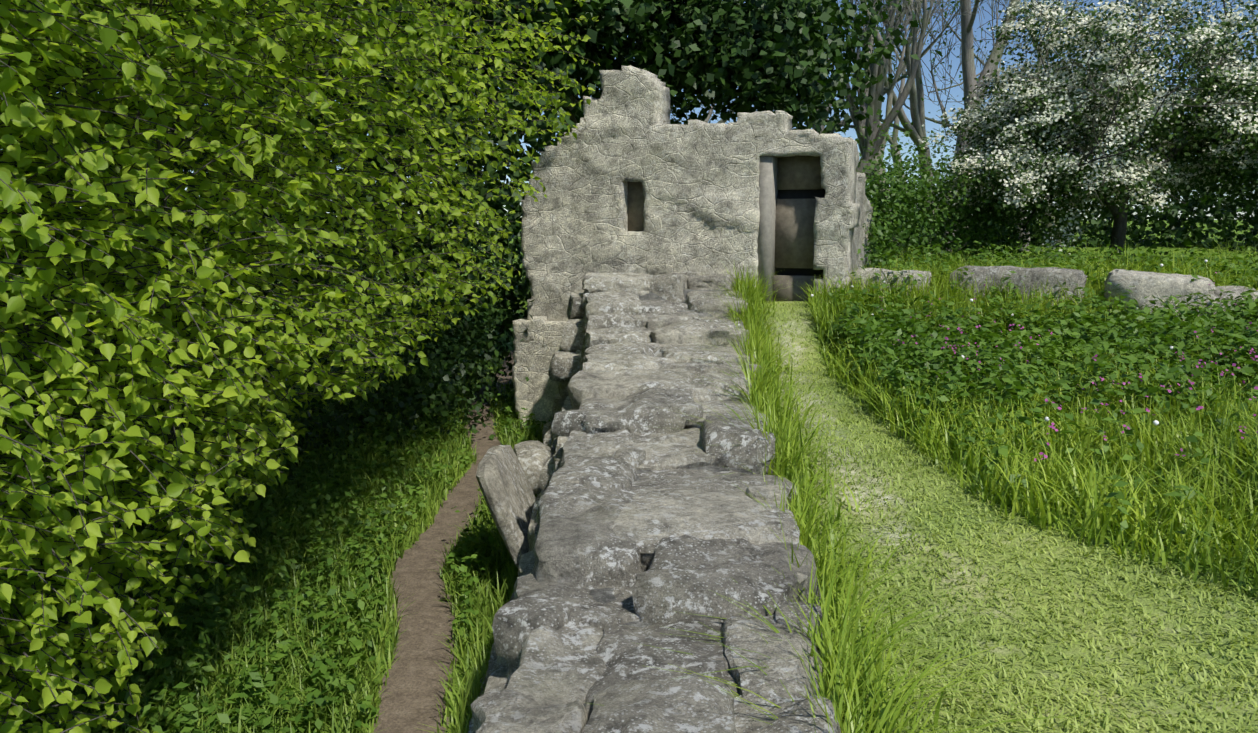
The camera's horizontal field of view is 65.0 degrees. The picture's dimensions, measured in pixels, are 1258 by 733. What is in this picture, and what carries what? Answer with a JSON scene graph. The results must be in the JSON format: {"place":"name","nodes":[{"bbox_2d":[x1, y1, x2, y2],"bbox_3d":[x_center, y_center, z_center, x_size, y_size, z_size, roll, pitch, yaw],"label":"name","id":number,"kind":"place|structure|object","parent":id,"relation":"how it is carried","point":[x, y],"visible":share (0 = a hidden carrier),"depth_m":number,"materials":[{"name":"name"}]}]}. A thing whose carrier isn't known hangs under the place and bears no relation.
{"place":"outdoors","nodes":[
{"label":"outdoors","id":0,"kind":"place"},
{"bbox_2d":[1,0,1257,223],"label":"sky","id":1,"kind":"structure","parent":0,"point":[929,106],"materials":[{"name":"blue"}]},
{"bbox_2d":[16,220,1257,732],"bbox_3d":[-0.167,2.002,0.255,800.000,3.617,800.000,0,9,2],"label":"ground","id":2,"kind":"structure","parent":0,"point":[418,676],"depth_m":5.33,"materials":[{"name":"green plant"}]},
{"bbox_2d":[0,0,599,732],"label":"hazel","id":3,"kind":"object","parent":2,"relation":"on","point":[24,114],"depth_m":5.29,"materials":[{"name":"green plant"}]},
{"bbox_2d":[9,0,693,480],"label":"dark foliage","id":4,"kind":"object","parent":2,"relation":"on","point":[415,384],"visible":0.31,"depth_m":13.51,"materials":[{"name":"green plant"}]},
{"bbox_2d":[0,239,1257,732],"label":"weed leaves","id":5,"kind":"object","parent":2,"relation":"on","point":[998,349],"visible":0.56,"depth_m":8.04,"materials":[{"name":"green plant"}]},
{"bbox_2d":[9,262,1257,732],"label":"grass","id":6,"kind":"structure","parent":2,"relation":"on","point":[495,598],"depth_m":7.18,"materials":[{"name":"green plant"}]},
{"bbox_2d":[468,272,840,732],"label":"stone wall","id":7,"kind":"structure","parent":2,"relation":"on","point":[663,540],"depth_m":4.42,"materials":[{"name":"grey stone"}]},
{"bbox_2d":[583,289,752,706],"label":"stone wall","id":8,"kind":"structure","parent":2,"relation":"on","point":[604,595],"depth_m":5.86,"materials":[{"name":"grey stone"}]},
{"bbox_2d":[512,65,872,429],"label":"ruined building","id":9,"kind":"structure","parent":2,"relation":"on","point":[699,179],"depth_m":12.00,"materials":[{"name":"stone"}]},
{"bbox_2d":[757,156,777,302],"bbox_3d":[1.677,-1.575,11.857,0.155,1.875,0.480,3,9,19],"label":"door jamb","id":10,"kind":"structure","parent":9,"relation":"attached to","point":[768,172],"depth_m":11.63,"materials":[{"name":"grey stone"}]},
{"bbox_2d":[777,189,825,277],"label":"door hinges","id":11,"kind":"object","parent":9,"relation":"attached to","point":[801,194],"depth_m":11.87,"materials":[{"name":"black metal"}]},
{"bbox_2d":[331,140,1257,297],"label":"hedge leaves","id":12,"kind":"object","parent":2,"relation":"on","point":[1169,230],"visible":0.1,"depth_m":24.58,"materials":[{"name":"green plant"}]},
{"bbox_2d":[564,0,1091,260],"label":"tree branches","id":13,"kind":"object","parent":2,"relation":"on","point":[912,66],"visible":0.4,"depth_m":20.02,"materials":[{"name":"brown plant"}]},
{"bbox_2d":[333,0,941,153],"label":"sycamore leaves","id":14,"kind":"object","parent":13,"relation":"on","point":[775,53],"visible":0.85,"depth_m":15.60,"materials":[{"name":"green plant"}]},
{"bbox_2d":[694,0,1046,109],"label":"young ash leaves","id":15,"kind":"object","parent":13,"relation":"on","point":[928,8],"visible":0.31,"depth_m":22.32,"materials":[{"name":"green plant"}]},
{"bbox_2d":[589,240,1257,732],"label":"tall grass blades","id":16,"kind":"object","parent":2,"relation":"on","point":[843,678],"visible":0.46,"depth_m":6.05,"materials":[{"name":"green plant"}]},
{"bbox_2d":[805,98,1161,270],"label":"shrub leaves","id":17,"kind":"object","parent":2,"relation":"on","point":[890,228],"visible":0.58,"depth_m":14.91,"materials":[{"name":"green plant"}]},
{"bbox_2d":[811,267,1228,465],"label":"dandelion stems","id":18,"kind":"object","parent":2,"relation":"on","point":[1046,424],"visible":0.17,"depth_m":8.09,"materials":[{"name":"green plant"}]},
{"bbox_2d":[811,260,1230,425],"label":"dandelion clocks","id":19,"kind":"object","parent":18,"relation":"attached to","point":[1155,422],"visible":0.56,"depth_m":8.39,"materials":[{"name":"white plant"}]},
{"bbox_2d":[854,265,1257,327],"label":"block wall","id":20,"kind":"structure","parent":2,"relation":"on","point":[1155,284],"depth_m":10.61,"materials":[{"name":"stone"}]},
{"bbox_2d":[880,272,1257,460],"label":"purple flowers","id":21,"kind":"object","parent":2,"relation":"on","point":[1106,404],"visible":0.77,"depth_m":6.78,"materials":[{"name":"purple plant"}]},
{"bbox_2d":[918,0,1257,263],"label":"hawthorn","id":22,"kind":"object","parent":2,"relation":"on","point":[1204,85],"depth_m":14.37,"materials":[{"name":"white plant"}]},
{"bbox_2d":[627,156,822,300],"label":"interior wall","id":23,"kind":"structure","parent":0,"point":[794,237],"depth_m":11.77,"materials":[{"name":"grey stone"}]},
{"bbox_2d":[759,301,1257,732],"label":"mown grass path","id":24,"kind":"structure","parent":0,"point":[1065,723],"depth_m":4.36,"materials":[{"name":"green plant"}]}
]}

